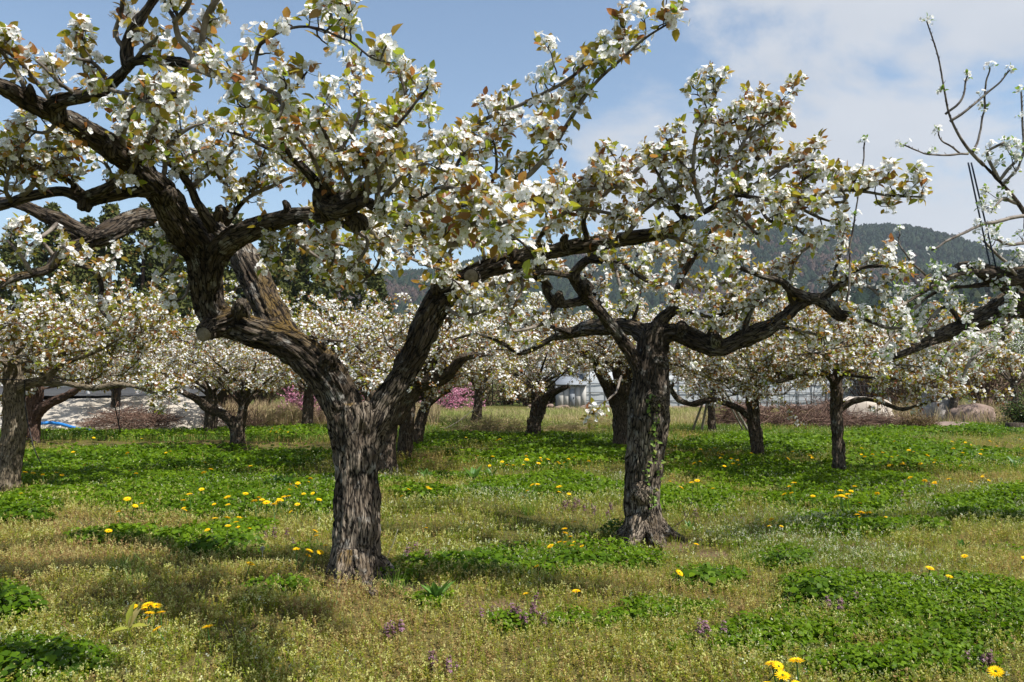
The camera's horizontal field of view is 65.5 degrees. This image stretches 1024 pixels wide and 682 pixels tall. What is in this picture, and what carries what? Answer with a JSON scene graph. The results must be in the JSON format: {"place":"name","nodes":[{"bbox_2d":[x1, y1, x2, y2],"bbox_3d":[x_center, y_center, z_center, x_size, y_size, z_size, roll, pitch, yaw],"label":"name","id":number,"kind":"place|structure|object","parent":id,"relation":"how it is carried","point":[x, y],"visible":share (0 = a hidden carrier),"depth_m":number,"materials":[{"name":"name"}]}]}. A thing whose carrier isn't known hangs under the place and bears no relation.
{"place":"outdoors","nodes":[
{"label":"outdoors","id":0,"kind":"place"},
{"bbox_2d":[0,387,226,409],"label":"road","id":1,"kind":"structure","parent":0,"point":[55,391],"depth_m":29.52,"materials":[{"name":"asphalt"}]},
{"bbox_2d":[1,383,210,397],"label":"guard rail","id":2,"kind":"object","parent":1,"relation":"on","point":[187,389],"visible":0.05,"depth_m":26.96,"materials":[{"name":"metal"}]},
{"bbox_2d":[0,381,1023,681],"bbox_3d":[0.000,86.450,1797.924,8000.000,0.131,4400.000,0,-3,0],"label":"ground","id":3,"kind":"structure","parent":0,"point":[420,583],"depth_m":5.66,"materials":[{"name":"plant"}]},
{"bbox_2d":[0,223,36,321],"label":"cedar tree","id":4,"kind":"object","parent":3,"relation":"on","point":[7,256],"visible":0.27,"depth_m":69.81,"materials":[{"name":"green plant"}]},
{"bbox_2d":[0,584,50,622],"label":"weed clump","id":5,"kind":"object","parent":3,"relation":"on","point":[23,598],"visible":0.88,"depth_m":4.89,"materials":[{"name":"green plant"}]},
{"bbox_2d":[0,503,57,522],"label":"weed clump","id":6,"kind":"object","parent":3,"relation":"on","point":[29,512],"visible":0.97,"depth_m":8.33,"materials":[{"name":"green plant"}]},
{"bbox_2d":[22,201,78,327],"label":"cedar tree","id":7,"kind":"object","parent":3,"relation":"on","point":[41,259],"visible":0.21,"depth_m":67.78,"materials":[{"name":"green plant"}]},
{"bbox_2d":[0,637,111,681],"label":"weed clump","id":8,"kind":"object","parent":3,"relation":"on","point":[51,657],"visible":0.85,"depth_m":3.93,"materials":[{"name":"green plant"}]},
{"bbox_2d":[41,421,91,429],"bbox_3d":[-12.327,2.367,21.990,1.843,0.279,0.608,0,-3,4],"label":"hose","id":9,"kind":"object","parent":3,"relation":"on","point":[56,423],"visible":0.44,"depth_m":22.20,"materials":[{"name":"blue plastic"}]},
{"bbox_2d":[60,215,98,314],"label":"cedar tree","id":10,"kind":"object","parent":3,"relation":"on","point":[80,273],"visible":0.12,"depth_m":73.85,"materials":[{"name":"green plant"}]},
{"bbox_2d":[0,299,163,444],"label":"pear tree","id":11,"kind":"object","parent":3,"relation":"on","point":[38,407],"visible":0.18,"depth_m":18.40,"materials":[{"name":"white plant"}]},
{"bbox_2d":[0,265,199,490],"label":"pear tree","id":12,"kind":"object","parent":3,"relation":"on","point":[46,342],"visible":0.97,"depth_m":10.39,"materials":[{"name":"white plant"}]},
{"bbox_2d":[24,380,40,462],"bbox_3d":[-6.144,1.024,10.219,0.527,1.056,0.029,-2,-3,36],"label":"cord","id":13,"kind":"object","parent":12,"relation":"hanging from","point":[28,423],"visible":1,"depth_m":10.31,"materials":[{"name":"black plastic"}]},
{"bbox_2d":[76,203,137,366],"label":"cedar tree","id":14,"kind":"object","parent":3,"relation":"on","point":[111,210],"visible":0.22,"depth_m":66.07,"materials":[{"name":"green plant"}]},
{"bbox_2d":[0,395,226,430],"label":"greenhouse","id":15,"kind":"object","parent":3,"relation":"on","point":[68,411],"depth_m":23.57,"materials":[{"name":"plastic"}]},
{"bbox_2d":[96,547,149,573],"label":"grass tuft","id":16,"kind":"object","parent":3,"relation":"on","point":[113,560],"visible":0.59,"depth_m":6.00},
{"bbox_2d":[61,397,190,430],"bbox_3d":[-10.763,2.086,22.737,3.868,1.048,2.225,0,-3,0],"label":"brush pile","id":17,"kind":"object","parent":3,"relation":"on","point":[129,415],"visible":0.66,"depth_m":22.40,"materials":[{"name":"plant"}]},
{"bbox_2d":[110,601,147,644],"bbox_3d":[-2.107,1.567,4.392,0.215,0.258,0.054,0,-3,0],"label":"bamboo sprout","id":18,"kind":"object","parent":3,"relation":"on","point":[131,615],"visible":0.86,"depth_m":4.39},
{"bbox_2d":[105,564,155,588],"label":"grass tuft","id":19,"kind":"object","parent":3,"relation":"on","point":[127,577],"visible":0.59,"depth_m":5.57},
{"bbox_2d":[75,333,193,407],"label":"pear tree","id":20,"kind":"object","parent":3,"relation":"on","point":[116,392],"visible":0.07,"depth_m":23.85,"materials":[{"name":"white plant"}]},
{"bbox_2d":[112,202,171,343],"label":"cedar tree","id":21,"kind":"object","parent":3,"relation":"on","point":[148,268],"visible":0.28,"depth_m":69.03,"materials":[{"name":"green plant"}]},
{"bbox_2d":[152,238,192,332],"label":"cedar tree","id":22,"kind":"object","parent":3,"relation":"on","point":[181,309],"visible":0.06,"depth_m":71.12,"materials":[{"name":"green plant"}]},
{"bbox_2d":[89,339,289,430],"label":"pear tree","id":23,"kind":"object","parent":3,"relation":"on","point":[212,394],"visible":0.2,"depth_m":21.25,"materials":[{"name":"white plant"}]},
{"bbox_2d":[169,207,230,346],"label":"cedar tree","id":24,"kind":"object","parent":3,"relation":"on","point":[188,302],"visible":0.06,"depth_m":65.88,"materials":[{"name":"green plant"}]},
{"bbox_2d":[180,531,270,558],"bbox_3d":[-2.419,1.711,6.728,0.784,0.203,0.554,0,-3,0],"label":"weed clump","id":25,"kind":"object","parent":3,"relation":"on","point":[203,539],"visible":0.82,"depth_m":6.63,"materials":[{"name":"green plant"}]},
{"bbox_2d":[120,302,334,449],"bbox_3d":[-6.162,0.810,17.418,5.066,3.406,5.378,0,-3,0],"label":"pear tree","id":26,"kind":"object","parent":3,"relation":"on","point":[268,373],"visible":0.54,"depth_m":16.81,"materials":[{"name":"white plant"}]},
{"bbox_2d":[223,213,252,313],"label":"cedar tree","id":27,"kind":"object","parent":3,"relation":"on","point":[230,275],"visible":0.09,"depth_m":69.49,"materials":[{"name":"green plant"}]},
{"bbox_2d":[199,395,276,426],"bbox_3d":[-8.106,2.000,22.865,2.585,1.201,1.996,0,-3,0],"label":"brush pile","id":28,"kind":"object","parent":3,"relation":"on","point":[255,417],"visible":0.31,"depth_m":22.88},
{"bbox_2d":[248,386,284,404],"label":"undergrowth shrub","id":29,"kind":"object","parent":3,"relation":"on","point":[263,395],"visible":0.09,"depth_m":45.29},
{"bbox_2d":[240,235,294,306],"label":"cedar tree","id":30,"kind":"object","parent":3,"relation":"on","point":[278,274],"visible":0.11,"depth_m":68.06,"materials":[{"name":"green plant"}]},
{"bbox_2d":[248,392,320,425],"bbox_3d":[-7.454,2.137,25.475,2.795,1.110,2.021,0,-3,0],"label":"dry grass heap","id":31,"kind":"object","parent":3,"relation":"on","point":[274,411],"visible":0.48,"depth_m":25.28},
{"bbox_2d":[276,381,303,405],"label":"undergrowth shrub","id":32,"kind":"object","parent":3,"relation":"on","point":[299,390],"visible":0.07,"depth_m":42.79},
{"bbox_2d":[278,240,312,379],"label":"cedar tree","id":33,"kind":"object","parent":3,"relation":"on","point":[291,252],"visible":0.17,"depth_m":77.79,"materials":[{"name":"green plant"}]},
{"bbox_2d":[277,385,320,418],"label":"peach bush","id":34,"kind":"object","parent":3,"relation":"on","point":[293,400],"visible":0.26,"depth_m":27.08,"materials":[{"name":"pink plant"}]},
{"bbox_2d":[213,324,408,424],"bbox_3d":[-6.167,0.894,24.208,6.582,3.590,6.216,0,-3,0],"label":"pear tree","id":35,"kind":"object","parent":3,"relation":"on","point":[308,406],"visible":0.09,"depth_m":23.81,"materials":[{"name":"plant"}]},
{"bbox_2d":[289,249,333,323],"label":"cedar tree","id":36,"kind":"object","parent":3,"relation":"on","point":[303,265],"visible":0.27,"depth_m":71.63,"materials":[{"name":"green plant"}]},
{"bbox_2d":[313,246,357,334],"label":"cedar tree","id":37,"kind":"object","parent":3,"relation":"on","point":[327,294],"visible":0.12,"depth_m":65.63,"materials":[{"name":"green plant"}]},
{"bbox_2d":[346,254,370,317],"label":"cedar tree","id":38,"kind":"object","parent":3,"relation":"on","point":[361,299],"visible":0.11,"depth_m":73.73,"materials":[{"name":"green plant"}]},
{"bbox_2d":[182,269,574,475],"bbox_3d":[-1.952,0.625,12.857,5.908,3.358,4.957,0,-3,0],"label":"pear tree","id":39,"kind":"object","parent":3,"relation":"on","point":[357,358],"visible":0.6,"depth_m":12.20,"materials":[{"name":"white plant"}]},
{"bbox_2d":[364,267,395,332],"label":"cedar tree","id":40,"kind":"object","parent":3,"relation":"on","point":[377,283],"visible":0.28,"depth_m":69.94,"materials":[{"name":"green plant"}]},
{"bbox_2d":[237,290,546,458],"bbox_3d":[-2.217,0.727,15.133,5.698,3.313,4.894,0,-3,0],"label":"pear tree","id":41,"kind":"object","parent":3,"relation":"on","point":[405,437],"visible":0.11,"depth_m":14.62,"materials":[{"name":"white plant"}]},
{"bbox_2d":[379,566,417,595],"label":"grass tuft","id":42,"kind":"object","parent":3,"relation":"on","point":[401,583],"visible":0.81,"depth_m":5.50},
{"bbox_2d":[420,579,453,597],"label":"dock plant","id":43,"kind":"object","parent":3,"relation":"on","point":[434,590],"visible":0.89,"depth_m":5.30,"materials":[{"name":"green plant"}]},
{"bbox_2d":[336,310,546,446],"bbox_3d":[-1.580,0.856,17.871,5.139,3.249,4.852,0,-3,0],"label":"pear tree","id":44,"kind":"object","parent":3,"relation":"on","point":[420,423],"visible":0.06,"depth_m":17.64,"materials":[{"name":"white plant"}]},
{"bbox_2d":[420,383,485,410],"bbox_3d":[-2.946,2.382,35.493,3.759,1.829,2.475,0,-3,0],"label":"peach bush","id":45,"kind":"object","parent":3,"relation":"on","point":[452,402],"visible":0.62,"depth_m":35.29,"materials":[{"name":"pink plant"}]},
{"bbox_2d":[0,0,933,597],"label":"pear tree","id":46,"kind":"object","parent":3,"relation":"on","point":[202,240],"visible":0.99,"depth_m":4.72,"materials":[{"name":"white plant"}]},
{"bbox_2d":[411,547,534,580],"bbox_3d":[-0.319,1.728,6.235,1.052,0.190,0.758,0,-3,0],"label":"weed clump","id":47,"kind":"object","parent":3,"relation":"on","point":[495,559],"visible":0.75,"depth_m":6.12,"materials":[{"name":"green plant"}]},
{"bbox_2d":[463,464,482,479],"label":"dock plant","id":48,"kind":"object","parent":3,"relation":"on","point":[473,473],"visible":0.83,"depth_m":11.35,"materials":[{"name":"green plant"}]},
{"bbox_2d":[406,329,551,423],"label":"pear tree","id":49,"kind":"object","parent":3,"relation":"on","point":[478,405],"visible":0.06,"depth_m":25.81,"materials":[{"name":"brown plant"}]},
{"bbox_2d":[455,376,512,405],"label":"undergrowth shrub","id":50,"kind":"object","parent":3,"relation":"on","point":[488,392],"visible":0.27,"depth_m":44.29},
{"bbox_2d":[440,406,546,433],"bbox_3d":[-0.538,2.151,21.667,2.999,0.812,2.249,1,-3,-23],"label":"dry grass heap","id":51,"kind":"object","parent":3,"relation":"on","point":[488,426],"visible":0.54,"depth_m":21.49,"materials":[{"name":"plant"}]},
{"bbox_2d":[486,379,525,404],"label":"undergrowth shrub","id":52,"kind":"object","parent":3,"relation":"on","point":[508,403],"visible":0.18,"depth_m":46.06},
{"bbox_2d":[0,421,1023,681],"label":"weeds","id":53,"kind":"object","parent":3,"relation":"on","point":[864,473],"visible":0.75,"depth_m":9.54,"materials":[{"name":"green plant"}]},
{"bbox_2d":[0,419,1023,442],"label":"turf","id":54,"kind":"structure","parent":3,"relation":"on","point":[216,436],"depth_m":20.83,"materials":[{"name":"plant"}]},
{"bbox_2d":[501,367,551,405],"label":"undergrowth shrub","id":55,"kind":"object","parent":3,"relation":"on","point":[522,401],"visible":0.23,"depth_m":43.66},
{"bbox_2d":[519,499,540,515],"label":"grass tuft","id":56,"kind":"object","parent":3,"relation":"on","point":[526,511],"visible":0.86,"depth_m":8.70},
{"bbox_2d":[511,371,563,405],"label":"undergrowth shrub","id":57,"kind":"object","parent":3,"relation":"on","point":[552,400],"visible":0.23,"depth_m":42.97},
{"bbox_2d":[483,310,609,436],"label":"pear tree","id":58,"kind":"object","parent":3,"relation":"on","point":[537,413],"visible":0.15,"depth_m":19.71,"materials":[{"name":"white plant"}]},
{"bbox_2d":[553,373,586,407],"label":"board shed","id":59,"kind":"structure","parent":3,"relation":"on","point":[574,396],"depth_m":40.33,"materials":[{"name":"grey metal"}]},
{"bbox_2d":[570,389,574,407],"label":"door","id":60,"kind":"structure","parent":59,"relation":"in","point":[572,391],"depth_m":40.28,"materials":[{"name":"grey metal"}]},
{"bbox_2d":[541,405,605,432],"bbox_3d":[1.552,2.138,22.043,2.198,0.888,1.878,0,-3,0],"label":"dry grass heap","id":61,"kind":"object","parent":3,"relation":"on","point":[568,427],"visible":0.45,"depth_m":21.88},
{"bbox_2d":[534,549,629,576],"bbox_3d":[0.525,1.752,6.354,0.844,0.172,0.614,0,-3,0],"label":"weed clump","id":62,"kind":"object","parent":3,"relation":"on","point":[588,555],"visible":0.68,"depth_m":6.27,"materials":[{"name":"green plant"}]},
{"bbox_2d":[579,415,612,426],"bbox_3d":[2.677,2.510,25.408,1.513,0.466,1.170,0,-3,0],"label":"dry grass heap","id":63,"kind":"object","parent":3,"relation":"on","point":[601,419],"visible":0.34,"depth_m":25.33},
{"bbox_2d":[596,518,623,537],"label":"weed clump","id":64,"kind":"object","parent":3,"relation":"on","point":[611,524],"visible":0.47,"depth_m":7.75,"materials":[{"name":"green plant"}]},
{"bbox_2d":[221,396,1019,427],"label":"dry grass","id":65,"kind":"structure","parent":3,"relation":"on","point":[436,413],"depth_m":28.66,"materials":[{"name":"plant"}]},
{"bbox_2d":[460,284,793,446],"bbox_3d":[2.113,0.601,16.757,6.834,3.679,6.852,0,-3,0],"label":"pear tree","id":66,"kind":"object","parent":3,"relation":"on","point":[599,350],"visible":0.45,"depth_m":16.57,"materials":[{"name":"white plant"}]},
{"bbox_2d":[527,404,826,410],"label":"stone wall","id":67,"kind":"structure","parent":3,"relation":"on","point":[552,405],"depth_m":37.23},
{"bbox_2d":[462,201,931,548],"bbox_3d":[1.492,0.339,7.502,3.915,3.298,2.219,0,-3,0],"label":"pear tree","id":68,"kind":"object","parent":3,"relation":"on","point":[647,357],"visible":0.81,"depth_m":7.13,"materials":[{"name":"white plant"}]},
{"bbox_2d":[643,392,665,513],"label":"climbing shoots","id":69,"kind":"object","parent":68,"relation":"attached to","point":[653,427],"visible":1,"depth_m":7.23,"materials":[{"name":"green plant"}]},
{"bbox_2d":[670,565,736,592],"bbox_3d":[1.382,1.731,5.807,0.486,0.170,0.376,0,-3,0],"label":"weed clump","id":70,"kind":"object","parent":3,"relation":"on","point":[711,571],"visible":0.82,"depth_m":5.74,"materials":[{"name":"green plant"}]},
{"bbox_2d":[671,322,769,432],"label":"pear tree","id":71,"kind":"object","parent":3,"relation":"on","point":[711,422],"visible":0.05,"depth_m":21.85,"materials":[{"name":"white plant"}]},
{"bbox_2d":[724,390,747,430],"bbox_3d":[6.072,1.929,21.445,0.980,1.269,0.075,1,-3,-27],"label":"wooden prop","id":72,"kind":"object","parent":3,"relation":"on","point":[740,417],"visible":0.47,"depth_m":21.45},
{"bbox_2d":[698,395,777,427],"bbox_3d":[7.232,2.120,25.390,2.610,1.216,1.998,0,-3,0],"label":"brush pile","id":73,"kind":"object","parent":3,"relation":"on","point":[726,413],"visible":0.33,"depth_m":25.20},
{"bbox_2d":[576,366,910,406],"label":"greenhouse","id":74,"kind":"object","parent":3,"relation":"on","point":[594,390],"visible":0.05,"depth_m":40.91,"materials":[{"name":"plastic"}]},
{"bbox_2d":[725,546,765,566],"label":"grass tuft","id":75,"kind":"object","parent":3,"relation":"on","point":[752,556],"visible":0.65,"depth_m":6.53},
{"bbox_2d":[592,307,915,456],"bbox_3d":[4.200,0.850,15.600,5.213,3.018,5.477,0,-3,0],"label":"pear tree","id":76,"kind":"object","parent":3,"relation":"on","point":[751,386],"visible":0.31,"depth_m":14.84,"materials":[{"name":"white plant"}]},
{"bbox_2d":[768,661,784,681],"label":"dandelion","id":77,"kind":"object","parent":3,"relation":"on","point":[779,666],"visible":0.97,"depth_m":3.67,"materials":[{"name":"yellow plant"}]},
{"bbox_2d":[775,670,791,681],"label":"dandelion","id":78,"kind":"object","parent":3,"relation":"on","point":[782,675],"visible":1,"depth_m":3.55,"materials":[{"name":"yellow plant"}]},
{"bbox_2d":[742,391,829,426],"bbox_3d":[8.727,2.115,24.821,3.332,1.185,1.897,0,-3,0],"label":"brush pile","id":79,"kind":"object","parent":3,"relation":"on","point":[782,419],"visible":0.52,"depth_m":24.65,"materials":[{"name":"plant"}]},
{"bbox_2d":[761,549,814,569],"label":"weed clump","id":80,"kind":"object","parent":3,"relation":"on","point":[783,553],"visible":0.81,"depth_m":6.37,"materials":[{"name":"green plant"}]},
{"bbox_2d":[788,657,803,680],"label":"dandelion","id":81,"kind":"object","parent":3,"relation":"on","point":[794,659],"visible":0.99,"depth_m":3.63,"materials":[{"name":"yellow plant"}]},
{"bbox_2d":[777,576,862,609],"bbox_3d":[2.077,1.679,5.337,0.578,0.209,0.423,0,-3,0],"label":"weed clump","id":82,"kind":"object","parent":3,"relation":"on","point":[820,587],"visible":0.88,"depth_m":5.28,"materials":[{"name":"green plant"}]},
{"bbox_2d":[784,377,868,413],"bbox_3d":[12.994,2.262,32.959,3.532,1.632,0.078,0,-3,0],"label":"hoop frame","id":83,"kind":"object","parent":3,"relation":"on","point":[825,397],"visible":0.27,"depth_m":32.94,"materials":[{"name":"grey metal"}]},
{"bbox_2d":[801,391,855,422],"bbox_3d":[10.194,2.113,25.408,2.201,1.203,1.743,0,-3,0],"label":"brush pile","id":84,"kind":"object","parent":3,"relation":"on","point":[827,401],"visible":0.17,"depth_m":25.37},
{"bbox_2d":[665,273,1023,471],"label":"pear tree","id":85,"kind":"object","parent":3,"relation":"on","point":[839,357],"visible":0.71,"depth_m":11.67,"materials":[{"name":"white plant"}]},
{"bbox_2d":[813,400,923,427],"bbox_3d":[10.746,2.125,23.879,3.524,1.029,1.979,0,-3,0],"label":"brush pile","id":86,"kind":"object","parent":3,"relation":"on","point":[871,419],"visible":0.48,"depth_m":23.65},
{"bbox_2d":[844,365,892,398],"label":"undergrowth shrub","id":87,"kind":"object","parent":3,"relation":"on","point":[861,385],"visible":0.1,"depth_m":40.32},
{"bbox_2d":[843,396,894,421],"bbox_3d":[11.319,2.540,25.697,2.000,1.494,1.265,0,-3,0],"label":"boulder","id":88,"kind":"object","parent":3,"relation":"on","point":[863,405],"visible":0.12,"depth_m":25.17,"materials":[{"name":"stone"}]},
{"bbox_2d":[855,364,944,406],"bbox_3d":[19.017,1.688,39.132,4.098,3.625,3.812,1,-3,-28],"label":"undergrowth shrub","id":89,"kind":"object","parent":3,"relation":"on","point":[890,392],"visible":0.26,"depth_m":38.55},
{"bbox_2d":[889,410,941,427],"bbox_3d":[11.713,2.393,22.860,1.706,0.922,1.222,0,-3,0],"label":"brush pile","id":90,"kind":"object","parent":3,"relation":"on","point":[919,420],"visible":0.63,"depth_m":22.85,"materials":[{"name":"brown plant"}]},
{"bbox_2d":[867,352,963,404],"bbox_3d":[19.754,1.169,38.698,5.246,4.905,3.644,0,-3,0],"label":"undergrowth shrub","id":91,"kind":"object","parent":3,"relation":"on","point":[936,385],"visible":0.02,"depth_m":38.40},
{"bbox_2d":[918,388,949,421],"bbox_3d":[14.658,2.442,27.425,1.288,1.643,1.098,0,-3,0],"label":"boulder","id":92,"kind":"object","parent":3,"relation":"on","point":[944,404],"visible":0.2,"depth_m":27.05,"materials":[{"name":"grey stone"}]},
{"bbox_2d":[845,12,1023,383],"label":"pear tree","id":93,"kind":"object","parent":3,"relation":"on","point":[1000,307],"visible":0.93,"depth_m":7.28,"materials":[{"name":"white plant"}]},
{"bbox_2d":[967,162,990,265],"bbox_3d":[4.274,-1.077,7.260,0.603,1.009,0.017,2,-4,-42],"label":"tie rope","id":94,"kind":"object","parent":93,"relation":"attached to","point":[978,212],"visible":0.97,"depth_m":7.22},
{"bbox_2d":[971,162,996,266],"bbox_3d":[4.314,-1.081,7.260,0.622,1.000,0.017,2,-4,-41],"label":"tie rope","id":95,"kind":"object","parent":93,"relation":"attached to","point":[983,214],"visible":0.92,"depth_m":7.24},
{"bbox_2d":[929,421,968,425],"bbox_3d":[12.789,2.531,23.214,1.804,0.345,1.281,0,-3,0],"label":"boulder","id":96,"kind":"object","parent":3,"relation":"on","point":[947,423],"visible":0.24,"depth_m":22.92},
{"bbox_2d":[952,297,975,388],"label":"conifer","id":97,"kind":"object","parent":3,"relation":"on","point":[964,302],"visible":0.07,"depth_m":89.71,"materials":[{"name":"plant"}]},
{"bbox_2d":[910,322,1023,408],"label":"pear tree","id":98,"kind":"object","parent":3,"relation":"on","point":[953,402],"visible":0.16,"depth_m":26.51,"materials":[{"name":"white plant"}]},
{"bbox_2d":[910,324,1023,414],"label":"pear tree","id":99,"kind":"object","parent":3,"relation":"on","point":[1011,380],"visible":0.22,"depth_m":27.88,"materials":[{"name":"white plant"}]},
{"bbox_2d":[945,403,995,422],"bbox_3d":[15.433,2.569,26.767,1.716,0.946,1.041,0,-3,0],"label":"boulder","id":100,"kind":"object","parent":3,"relation":"on","point":[967,407],"visible":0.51,"depth_m":26.43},
{"bbox_2d":[947,337,1023,404],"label":"undergrowth shrub","id":101,"kind":"object","parent":3,"relation":"on","point":[991,385],"visible":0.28,"depth_m":38.24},
{"bbox_2d":[986,665,1003,681],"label":"dandelion","id":102,"kind":"object","parent":3,"relation":"on","point":[995,670],"visible":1,"depth_m":3.55,"materials":[{"name":"yellow plant"}]},
{"bbox_2d":[975,327,1023,406],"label":"undergrowth shrub","id":103,"kind":"object","parent":3,"relation":"on","point":[1003,391],"visible":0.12,"depth_m":42.27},
{"bbox_2d":[987,381,1023,424],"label":"evergreen hedge","id":104,"kind":"object","parent":3,"relation":"on","point":[1017,412],"visible":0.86,"depth_m":24.38,"materials":[{"name":"green plant"}]},
{"bbox_2d":[0,0,1023,299],"label":"sky","id":105,"kind":"structure","parent":0,"point":[872,68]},
{"bbox_2d":[393,239,967,379],"bbox_3d":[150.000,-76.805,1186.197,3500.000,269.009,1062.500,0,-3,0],"label":"mountain","id":106,"kind":"structure","parent":0,"point":[809,282],"depth_m":965.16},
{"bbox_2d":[0,219,1022,330],"bbox_3d":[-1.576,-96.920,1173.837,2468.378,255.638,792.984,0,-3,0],"label":"forest","id":107,"kind":"object","parent":106,"relation":"on","point":[954,251],"visible":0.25,"depth_m":1040.36,"materials":[{"name":"plant"}]},
{"bbox_2d":[1005,422,1023,427],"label":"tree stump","id":108,"kind":"object","parent":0,"point":[1013,424],"visible":0.46,"depth_m":22.07,"materials":[{"name":"wood"}]},
{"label":"wooded foothill","id":109,"kind":"structure","parent":0,"visible":0},
{"bbox_2d":[722,261,1023,358],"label":"forest","id":110,"kind":"object","parent":109,"relation":"on","point":[868,296],"visible":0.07,"depth_m":428.34,"materials":[{"name":"plant"}]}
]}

